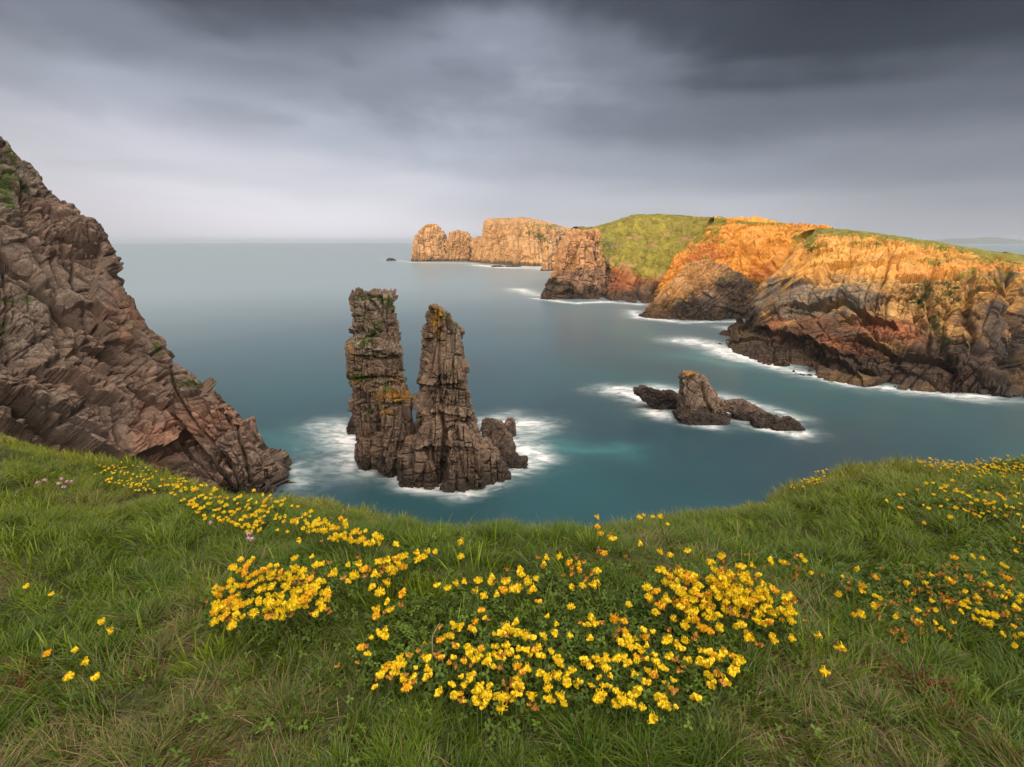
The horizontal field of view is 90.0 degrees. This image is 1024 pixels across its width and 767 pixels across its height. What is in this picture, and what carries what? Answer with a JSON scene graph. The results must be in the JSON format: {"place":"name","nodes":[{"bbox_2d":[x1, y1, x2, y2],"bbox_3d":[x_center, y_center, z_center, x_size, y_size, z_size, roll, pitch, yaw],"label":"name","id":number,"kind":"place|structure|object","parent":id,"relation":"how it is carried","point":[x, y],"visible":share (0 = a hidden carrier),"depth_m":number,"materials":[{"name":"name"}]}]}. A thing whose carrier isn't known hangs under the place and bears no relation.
{"place":"outdoors","nodes":[
{"label":"outdoors","id":0,"kind":"place"},
{"bbox_2d":[0,136,294,496],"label":"sea cliff","id":1,"kind":"structure","parent":0,"point":[87,356],"depth_m":122.64,"materials":[{"name":"brown stone"}]},
{"bbox_2d":[0,437,1023,766],"bbox_3d":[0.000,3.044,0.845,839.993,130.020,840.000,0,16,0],"label":"meadow ground","id":2,"kind":"structure","parent":0,"point":[336,718],"depth_m":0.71,"materials":[{"name":"green plant"}]},
{"bbox_2d":[356,643,364,666],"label":"trefoil flower","id":3,"kind":"object","parent":2,"relation":"on","point":[360,647],"visible":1,"depth_m":0.65,"materials":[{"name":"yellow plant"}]},
{"bbox_2d":[371,628,385,658],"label":"trefoil flower","id":4,"kind":"object","parent":2,"relation":"on","point":[379,632],"visible":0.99,"depth_m":0.67,"materials":[{"name":"yellow plant"}]},
{"bbox_2d":[374,669,384,715],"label":"trefoil flower","id":5,"kind":"object","parent":2,"relation":"on","point":[381,673],"visible":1,"depth_m":0.59,"materials":[{"name":"yellow plant"}]},
{"bbox_2d":[387,659,399,670],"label":"trefoil flower","id":6,"kind":"object","parent":2,"relation":"on","point":[391,664],"visible":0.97,"depth_m":0.60,"materials":[{"name":"yellow plant"}]},
{"bbox_2d":[389,668,399,705],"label":"trefoil flower","id":7,"kind":"object","parent":2,"relation":"on","point":[398,672],"visible":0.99,"depth_m":0.60,"materials":[{"name":"yellow plant"}]},
{"bbox_2d":[390,657,404,689],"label":"trefoil flower","id":8,"kind":"object","parent":2,"relation":"on","point":[400,663],"visible":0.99,"depth_m":0.60,"materials":[{"name":"yellow plant"}]},
{"bbox_2d":[395,673,407,693],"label":"trefoil flower","id":9,"kind":"object","parent":2,"relation":"on","point":[403,678],"visible":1,"depth_m":0.59,"materials":[{"name":"yellow plant"}]},
{"bbox_2d":[401,681,412,711],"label":"trefoil flower","id":10,"kind":"object","parent":2,"relation":"on","point":[407,686],"visible":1,"depth_m":0.58,"materials":[{"name":"orange plant"}]},
{"bbox_2d":[422,654,431,680],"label":"trefoil flower","id":11,"kind":"object","parent":2,"relation":"on","point":[427,658],"visible":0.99,"depth_m":0.63,"materials":[{"name":"yellow plant"}]},
{"bbox_2d":[422,671,441,705],"bbox_3d":[-0.089,0.369,0.608,0.013,0.064,0.014,-18,11,26],"label":"trefoil flower","id":12,"kind":"object","parent":2,"relation":"on","point":[426,676],"visible":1,"depth_m":0.60,"materials":[{"name":"yellow plant"}]},
{"bbox_2d":[434,686,449,711],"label":"trefoil flower","id":13,"kind":"object","parent":2,"relation":"on","point":[438,692],"visible":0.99,"depth_m":0.58,"materials":[{"name":"yellow plant"}]},
{"bbox_2d":[449,690,459,711],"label":"trefoil flower","id":14,"kind":"object","parent":2,"relation":"on","point":[454,694],"visible":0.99,"depth_m":0.57,"materials":[{"name":"yellow plant"}]},
{"bbox_2d":[455,622,471,638],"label":"trefoil flower","id":15,"kind":"object","parent":2,"relation":"on","point":[460,626],"visible":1,"depth_m":0.66,"materials":[{"name":"yellow plant"}]},
{"bbox_2d":[455,694,482,721],"bbox_3d":[-0.052,0.370,0.573,0.013,0.065,0.011,38,23,14],"label":"trefoil flower","id":16,"kind":"object","parent":2,"relation":"on","point":[476,700],"visible":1,"depth_m":0.56,"materials":[{"name":"yellow plant"}]},
{"bbox_2d":[465,647,473,686],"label":"trefoil flower","id":17,"kind":"object","parent":2,"relation":"on","point":[468,653],"visible":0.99,"depth_m":0.62,"materials":[{"name":"yellow plant"}]},
{"bbox_2d":[470,653,482,671],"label":"trefoil flower","id":18,"kind":"object","parent":2,"relation":"on","point":[474,659],"visible":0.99,"depth_m":0.61,"materials":[{"name":"yellow plant"}]},
{"bbox_2d":[460,680,495,717],"bbox_3d":[-0.037,0.368,0.592,0.059,0.009,0.012,44,-6,6],"label":"trefoil flower","id":19,"kind":"object","parent":2,"relation":"on","point":[463,685],"visible":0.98,"depth_m":0.59,"materials":[{"name":"yellow plant"}]},
{"bbox_2d":[472,684,492,731],"bbox_3d":[-0.028,0.364,0.568,0.013,0.065,0.011,-12,11,42],"label":"trefoil flower","id":20,"kind":"object","parent":2,"relation":"on","point":[479,688],"visible":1,"depth_m":0.56,"materials":[{"name":"yellow plant"}]},
{"bbox_2d":[481,652,500,676],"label":"trefoil flower","id":21,"kind":"object","parent":2,"relation":"on","point":[487,660],"visible":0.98,"depth_m":0.60,"materials":[{"name":"yellow plant"}]},
{"bbox_2d":[483,695,503,722],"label":"trefoil flower","id":22,"kind":"object","parent":2,"relation":"on","point":[485,701],"visible":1,"depth_m":0.56,"materials":[{"name":"yellow plant"}]},
{"bbox_2d":[491,629,506,669],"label":"trefoil flower","id":23,"kind":"object","parent":2,"relation":"on","point":[499,632],"visible":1,"depth_m":0.65,"materials":[{"name":"yellow plant"}]},
{"bbox_2d":[495,701,507,714],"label":"trefoil flower","id":24,"kind":"object","parent":2,"relation":"on","point":[501,709],"visible":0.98,"depth_m":0.56,"materials":[{"name":"yellow plant"}]},
{"bbox_2d":[497,691,507,718],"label":"trefoil flower","id":25,"kind":"object","parent":2,"relation":"on","point":[503,696],"visible":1,"depth_m":0.56,"materials":[{"name":"yellow plant"}]},
{"bbox_2d":[501,620,509,638],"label":"trefoil flower","id":26,"kind":"object","parent":2,"relation":"on","point":[506,626],"visible":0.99,"depth_m":0.66,"materials":[{"name":"yellow plant"}]},
{"bbox_2d":[0,454,1023,766],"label":"trefoil","id":27,"kind":"object","parent":2,"relation":"on","point":[694,678],"depth_m":0.75,"materials":[{"name":"yellow plant"}]},
{"bbox_2d":[0,429,1023,529],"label":"edge grass","id":28,"kind":"structure","parent":2,"relation":"on","point":[192,482],"depth_m":2.85,"materials":[{"name":"green plant"}]},
{"bbox_2d":[508,680,524,710],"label":"trefoil flower","id":29,"kind":"object","parent":2,"relation":"on","point":[520,685],"visible":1,"depth_m":0.57,"materials":[{"name":"yellow plant"}]},
{"bbox_2d":[511,689,522,740],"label":"trefoil flower","id":30,"kind":"object","parent":2,"relation":"on","point":[515,693],"visible":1,"depth_m":0.56,"materials":[{"name":"yellow plant"}]},
{"bbox_2d":[512,661,522,678],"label":"trefoil flower","id":31,"kind":"object","parent":2,"relation":"on","point":[517,665],"visible":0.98,"depth_m":0.61,"materials":[{"name":"orange plant"}]},
{"bbox_2d":[513,628,525,645],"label":"trefoil flower","id":32,"kind":"object","parent":2,"relation":"on","point":[517,632],"visible":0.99,"depth_m":0.65,"materials":[{"name":"yellow plant"}]},
{"bbox_2d":[515,629,530,648],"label":"trefoil flower","id":33,"kind":"object","parent":2,"relation":"on","point":[524,634],"visible":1,"depth_m":0.65,"materials":[{"name":"yellow plant"}]},
{"bbox_2d":[521,646,529,661],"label":"trefoil flower","id":34,"kind":"object","parent":2,"relation":"on","point":[525,649],"visible":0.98,"depth_m":0.62,"materials":[{"name":"yellow plant"}]},
{"bbox_2d":[517,668,538,711],"bbox_3d":[0.021,0.348,0.584,0.011,0.048,0.010,-26,-3,28],"label":"trefoil flower","id":35,"kind":"object","parent":2,"relation":"on","point":[522,672],"visible":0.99,"depth_m":0.58,"materials":[{"name":"yellow plant"}]},
{"bbox_2d":[524,634,536,665],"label":"trefoil flower","id":36,"kind":"object","parent":2,"relation":"on","point":[532,637],"visible":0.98,"depth_m":0.64,"materials":[{"name":"yellow plant"}]},
{"bbox_2d":[526,691,537,701],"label":"trefoil flower","id":37,"kind":"object","parent":2,"relation":"on","point":[530,695],"visible":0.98,"depth_m":0.57,"materials":[{"name":"yellow plant"}]},
{"bbox_2d":[536,669,544,694],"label":"trefoil flower","id":38,"kind":"object","parent":2,"relation":"on","point":[540,672],"visible":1,"depth_m":0.58,"materials":[{"name":"yellow plant"}]},
{"bbox_2d":[536,652,545,705],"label":"trefoil flower","id":39,"kind":"object","parent":2,"relation":"on","point":[541,655],"visible":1,"depth_m":0.60,"materials":[{"name":"yellow plant"}]},
{"bbox_2d":[534,694,555,718],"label":"trefoil flower","id":40,"kind":"object","parent":2,"relation":"on","point":[548,699],"visible":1,"depth_m":0.56,"materials":[{"name":"yellow plant"}]},
{"bbox_2d":[538,672,551,690],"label":"trefoil flower","id":41,"kind":"object","parent":2,"relation":"on","point":[547,677],"visible":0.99,"depth_m":0.58,"materials":[{"name":"yellow plant"}]},
{"bbox_2d":[543,683,552,694],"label":"trefoil flower","id":42,"kind":"object","parent":2,"relation":"on","point":[547,688],"visible":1,"depth_m":0.57,"materials":[{"name":"yellow plant"}]},
{"bbox_2d":[552,669,561,690],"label":"trefoil flower","id":43,"kind":"object","parent":2,"relation":"on","point":[556,675],"visible":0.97,"depth_m":0.59,"materials":[{"name":"yellow plant"}]},
{"bbox_2d":[553,656,564,668],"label":"trefoil flower","id":44,"kind":"object","parent":2,"relation":"on","point":[558,662],"visible":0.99,"depth_m":0.61,"materials":[{"name":"yellow plant"}]},
{"bbox_2d":[551,629,567,645],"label":"trefoil flower","id":45,"kind":"object","parent":2,"relation":"on","point":[554,632],"visible":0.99,"depth_m":0.66,"materials":[{"name":"yellow plant"}]},
{"bbox_2d":[555,690,564,712],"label":"trefoil flower","id":46,"kind":"object","parent":2,"relation":"on","point":[560,696],"visible":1,"depth_m":0.55,"materials":[{"name":"yellow plant"}]},
{"bbox_2d":[562,680,571,697],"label":"trefoil flower","id":47,"kind":"object","parent":2,"relation":"on","point":[567,684],"visible":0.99,"depth_m":0.56,"materials":[{"name":"yellow plant"}]},
{"bbox_2d":[591,654,602,668],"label":"trefoil flower","id":48,"kind":"object","parent":2,"relation":"on","point":[596,658],"visible":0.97,"depth_m":0.62,"materials":[{"name":"yellow plant"}]},
{"bbox_2d":[594,688,606,716],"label":"trefoil flower","id":49,"kind":"object","parent":2,"relation":"on","point":[602,694],"visible":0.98,"depth_m":0.56,"materials":[{"name":"yellow plant"}]},
{"bbox_2d":[592,695,612,728],"bbox_3d":[0.099,0.358,0.553,0.011,0.053,0.008,-15,17,19],"label":"trefoil flower","id":50,"kind":"object","parent":2,"relation":"on","point":[596,699],"visible":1,"depth_m":0.55,"materials":[{"name":"yellow plant"}]},
{"bbox_2d":[601,661,611,681],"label":"trefoil flower","id":51,"kind":"object","parent":2,"relation":"on","point":[605,667],"visible":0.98,"depth_m":0.59,"materials":[{"name":"yellow plant"}]},
{"bbox_2d":[602,652,610,662],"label":"trefoil flower","id":52,"kind":"object","parent":2,"relation":"on","point":[606,658],"visible":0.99,"depth_m":0.60,"materials":[{"name":"yellow plant"}]},
{"bbox_2d":[604,683,611,716],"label":"trefoil flower","id":53,"kind":"object","parent":2,"relation":"on","point":[608,686],"visible":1,"depth_m":0.57,"materials":[{"name":"yellow plant"}]},
{"bbox_2d":[604,613,620,629],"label":"trefoil flower","id":54,"kind":"object","parent":2,"relation":"on","point":[614,619],"visible":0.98,"depth_m":0.69,"materials":[{"name":"orange plant"}]},
{"bbox_2d":[611,698,621,722],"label":"trefoil flower","id":55,"kind":"object","parent":2,"relation":"on","point":[616,704],"visible":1,"depth_m":0.55,"materials":[{"name":"yellow plant"}]},
{"bbox_2d":[611,653,623,675],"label":"trefoil flower","id":56,"kind":"object","parent":2,"relation":"on","point":[617,658],"visible":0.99,"depth_m":0.61,"materials":[{"name":"yellow plant"}]},
{"bbox_2d":[606,691,629,713],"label":"trefoil flower","id":57,"kind":"object","parent":2,"relation":"on","point":[620,697],"visible":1,"depth_m":0.54,"materials":[{"name":"yellow plant"}]},
{"bbox_2d":[615,637,624,654],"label":"trefoil flower","id":58,"kind":"object","parent":2,"relation":"on","point":[620,642],"visible":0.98,"depth_m":0.62,"materials":[{"name":"yellow plant"}]},
{"bbox_2d":[610,633,633,656],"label":"trefoil flower","id":59,"kind":"object","parent":2,"relation":"on","point":[628,636],"visible":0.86,"depth_m":0.65,"materials":[{"name":"yellow plant"}]},
{"bbox_2d":[623,658,632,679],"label":"trefoil flower","id":60,"kind":"object","parent":2,"relation":"on","point":[627,662],"visible":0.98,"depth_m":0.61,"materials":[{"name":"yellow plant"}]},
{"bbox_2d":[625,697,631,759],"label":"trefoil flower","id":61,"kind":"object","parent":2,"relation":"on","point":[630,701],"visible":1,"depth_m":0.54,"materials":[{"name":"yellow plant"}]},
{"bbox_2d":[621,640,636,665],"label":"trefoil flower","id":62,"kind":"object","parent":2,"relation":"on","point":[630,646],"visible":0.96,"depth_m":0.62,"materials":[{"name":"yellow plant"}]},
{"bbox_2d":[632,685,672,723],"bbox_3d":[0.159,0.362,0.575,0.013,0.066,0.011,-42,11,3],"label":"trefoil flower","id":63,"kind":"object","parent":2,"relation":"on","point":[637,690],"visible":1,"depth_m":0.57,"materials":[{"name":"yellow plant"}]},
{"bbox_2d":[647,711,657,724],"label":"trefoil flower","id":64,"kind":"object","parent":2,"relation":"on","point":[652,719],"visible":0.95,"depth_m":0.55,"materials":[{"name":"yellow plant"}]},
{"bbox_2d":[649,669,658,690],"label":"trefoil flower","id":65,"kind":"object","parent":2,"relation":"on","point":[652,673],"visible":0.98,"depth_m":0.59,"materials":[{"name":"orange plant"}]},
{"bbox_2d":[651,657,660,685],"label":"trefoil flower","id":66,"kind":"object","parent":2,"relation":"on","point":[655,661],"visible":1,"depth_m":0.61,"materials":[{"name":"yellow plant"}]},
{"bbox_2d":[654,692,664,713],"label":"trefoil flower","id":67,"kind":"object","parent":2,"relation":"on","point":[657,696],"visible":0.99,"depth_m":0.56,"materials":[{"name":"yellow plant"}]},
{"bbox_2d":[652,663,668,684],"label":"trefoil flower","id":68,"kind":"object","parent":2,"relation":"on","point":[662,667],"visible":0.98,"depth_m":0.61,"materials":[{"name":"yellow plant"}]},
{"bbox_2d":[655,698,667,733],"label":"trefoil flower","id":69,"kind":"object","parent":2,"relation":"on","point":[662,703],"visible":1,"depth_m":0.54,"materials":[{"name":"yellow plant"}]},
{"bbox_2d":[659,636,670,658],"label":"trefoil flower","id":70,"kind":"object","parent":2,"relation":"on","point":[665,640],"visible":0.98,"depth_m":0.64,"materials":[{"name":"yellow plant"}]},
{"bbox_2d":[662,685,678,721],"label":"trefoil flower","id":71,"kind":"object","parent":2,"relation":"on","point":[673,690],"visible":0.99,"depth_m":0.56,"materials":[{"name":"orange plant"}]},
{"bbox_2d":[664,651,679,677],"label":"trefoil flower","id":72,"kind":"object","parent":2,"relation":"on","point":[669,656],"visible":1,"depth_m":0.61,"materials":[{"name":"yellow plant"}]},
{"bbox_2d":[681,635,689,643],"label":"trefoil flower","id":73,"kind":"object","parent":2,"relation":"on","point":[684,639],"visible":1,"depth_m":0.66,"materials":[{"name":"yellow plant"}]},
{"bbox_2d":[689,693,702,736],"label":"trefoil flower","id":74,"kind":"object","parent":2,"relation":"on","point":[695,697],"visible":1,"depth_m":0.56,"materials":[{"name":"yellow plant"}]},
{"bbox_2d":[695,656,705,682],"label":"trefoil flower","id":75,"kind":"object","parent":2,"relation":"on","point":[700,660],"visible":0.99,"depth_m":0.60,"materials":[{"name":"yellow plant"}]},
{"bbox_2d":[703,647,712,671],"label":"trefoil flower","id":76,"kind":"object","parent":2,"relation":"on","point":[707,650],"visible":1,"depth_m":0.62,"materials":[{"name":"yellow plant"}]},
{"bbox_2d":[706,680,715,706],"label":"trefoil flower","id":77,"kind":"object","parent":2,"relation":"on","point":[710,685],"visible":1,"depth_m":0.59,"materials":[{"name":"yellow plant"}]},
{"bbox_2d":[706,657,720,704],"bbox_3d":[0.242,0.351,0.605,0.012,0.054,0.011,-15,-5,-10],"label":"trefoil flower","id":78,"kind":"object","parent":2,"relation":"on","point":[710,661],"visible":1,"depth_m":0.61,"materials":[{"name":"yellow plant"}]},
{"bbox_2d":[713,679,728,721],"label":"trefoil flower","id":79,"kind":"object","parent":2,"relation":"on","point":[721,681],"visible":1,"depth_m":0.58,"materials":[{"name":"orange plant"}]},
{"bbox_2d":[717,649,727,689],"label":"trefoil flower","id":80,"kind":"object","parent":2,"relation":"on","point":[723,653],"visible":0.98,"depth_m":0.62,"materials":[{"name":"yellow plant"}]},
{"bbox_2d":[714,666,736,694],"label":"trefoil flower","id":81,"kind":"object","parent":2,"relation":"on","point":[731,671],"visible":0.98,"depth_m":0.60,"materials":[{"name":"yellow plant"}]},
{"bbox_2d":[718,663,739,692],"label":"trefoil flower","id":82,"kind":"object","parent":2,"relation":"on","point":[735,668],"visible":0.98,"depth_m":0.61,"materials":[{"name":"yellow plant"}]},
{"bbox_2d":[732,658,746,688],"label":"trefoil flower","id":83,"kind":"object","parent":2,"relation":"on","point":[737,661],"visible":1,"depth_m":0.61,"materials":[{"name":"yellow plant"}]},
{"bbox_2d":[0,0,1023,242],"label":"sky","id":84,"kind":"structure","parent":0,"point":[160,121],"materials":[{"name":"grey"}]},
{"bbox_2d":[470,217,571,265],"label":"headland","id":85,"kind":"structure","parent":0,"point":[520,241],"depth_m":1375.91,"materials":[{"name":"beige stone"}]},
{"bbox_2d":[111,243,1023,528],"bbox_3d":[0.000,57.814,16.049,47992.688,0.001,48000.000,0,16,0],"label":"sea","id":86,"kind":"structure","parent":0,"point":[259,331],"depth_m":215.22,"materials":[{"name":"liquid"}]},
{"bbox_2d":[346,416,354,434],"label":"boulder","id":87,"kind":"object","parent":86,"relation":"in","point":[350,428],"visible":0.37,"depth_m":164.80,"materials":[{"name":"stone"}]},
{"bbox_2d":[344,287,511,492],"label":"sea stack","id":88,"kind":"object","parent":86,"relation":"in","point":[438,442],"visible":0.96,"depth_m":130.59,"materials":[{"name":"brown stone"}]},
{"bbox_2d":[411,223,472,261],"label":"rock island","id":89,"kind":"object","parent":86,"relation":"in","point":[432,242],"visible":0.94,"depth_m":1592.39,"materials":[{"name":"beige stone"}]},
{"bbox_2d":[480,417,515,449],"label":"boulder","id":90,"kind":"object","parent":86,"relation":"in","point":[495,431],"visible":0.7,"depth_m":151.52,"materials":[{"name":"brown stone"}]},
{"bbox_2d":[504,417,515,436],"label":"boulder","id":91,"kind":"object","parent":86,"relation":"in","point":[510,423],"visible":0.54,"depth_m":162.67,"materials":[{"name":"brown stone"}]},
{"bbox_2d":[493,443,527,468],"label":"boulder","id":92,"kind":"object","parent":86,"relation":"in","point":[511,457],"visible":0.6,"depth_m":140.34,"materials":[{"name":"brown stone"}]},
{"bbox_2d":[540,252,555,270],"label":"rocky outcrop","id":93,"kind":"object","parent":86,"relation":"in","point":[548,264],"visible":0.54,"depth_m":1080.89,"materials":[{"name":"beige stone"}]},
{"bbox_2d":[633,385,677,409],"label":"skerry","id":94,"kind":"structure","parent":86,"relation":"in","point":[659,399],"depth_m":188.71,"materials":[{"name":"stone"}]},
{"bbox_2d":[672,370,730,425],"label":"skerry","id":95,"kind":"structure","parent":86,"relation":"in","point":[700,402],"depth_m":174.90,"materials":[{"name":"stone"}]},
{"bbox_2d":[723,398,805,430],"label":"skerry","id":96,"kind":"structure","parent":86,"relation":"in","point":[742,409],"depth_m":171.02,"materials":[{"name":"stone"}]},
{"bbox_2d":[540,228,606,299],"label":"rocky bluff","id":97,"kind":"structure","parent":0,"point":[579,270],"depth_m":557.45,"materials":[{"name":"brown stone"}]},
{"bbox_2d":[571,214,713,302],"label":"green hill","id":98,"kind":"structure","parent":0,"point":[640,251],"depth_m":594.63,"materials":[{"name":"green plant"}]},
{"bbox_2d":[638,259,757,320],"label":"rocky spur","id":99,"kind":"structure","parent":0,"point":[705,289],"depth_m":425.06,"materials":[{"name":"brown stone"}]},
{"bbox_2d":[648,216,833,301],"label":"bay cliff","id":100,"kind":"structure","parent":0,"point":[758,250],"depth_m":494.86,"materials":[{"name":"orange stone"}]},
{"bbox_2d":[716,228,1023,397],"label":"headland cliff","id":101,"kind":"structure","parent":0,"point":[860,308],"depth_m":254.36,"materials":[{"name":"brown stone"}]},
{"bbox_2d":[931,237,1023,243],"bbox_3d":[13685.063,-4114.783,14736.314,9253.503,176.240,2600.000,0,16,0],"label":"distant hills","id":102,"kind":"structure","parent":0,"point":[987,240],"depth_m":13765.39,"materials":[{"name":"grey"}]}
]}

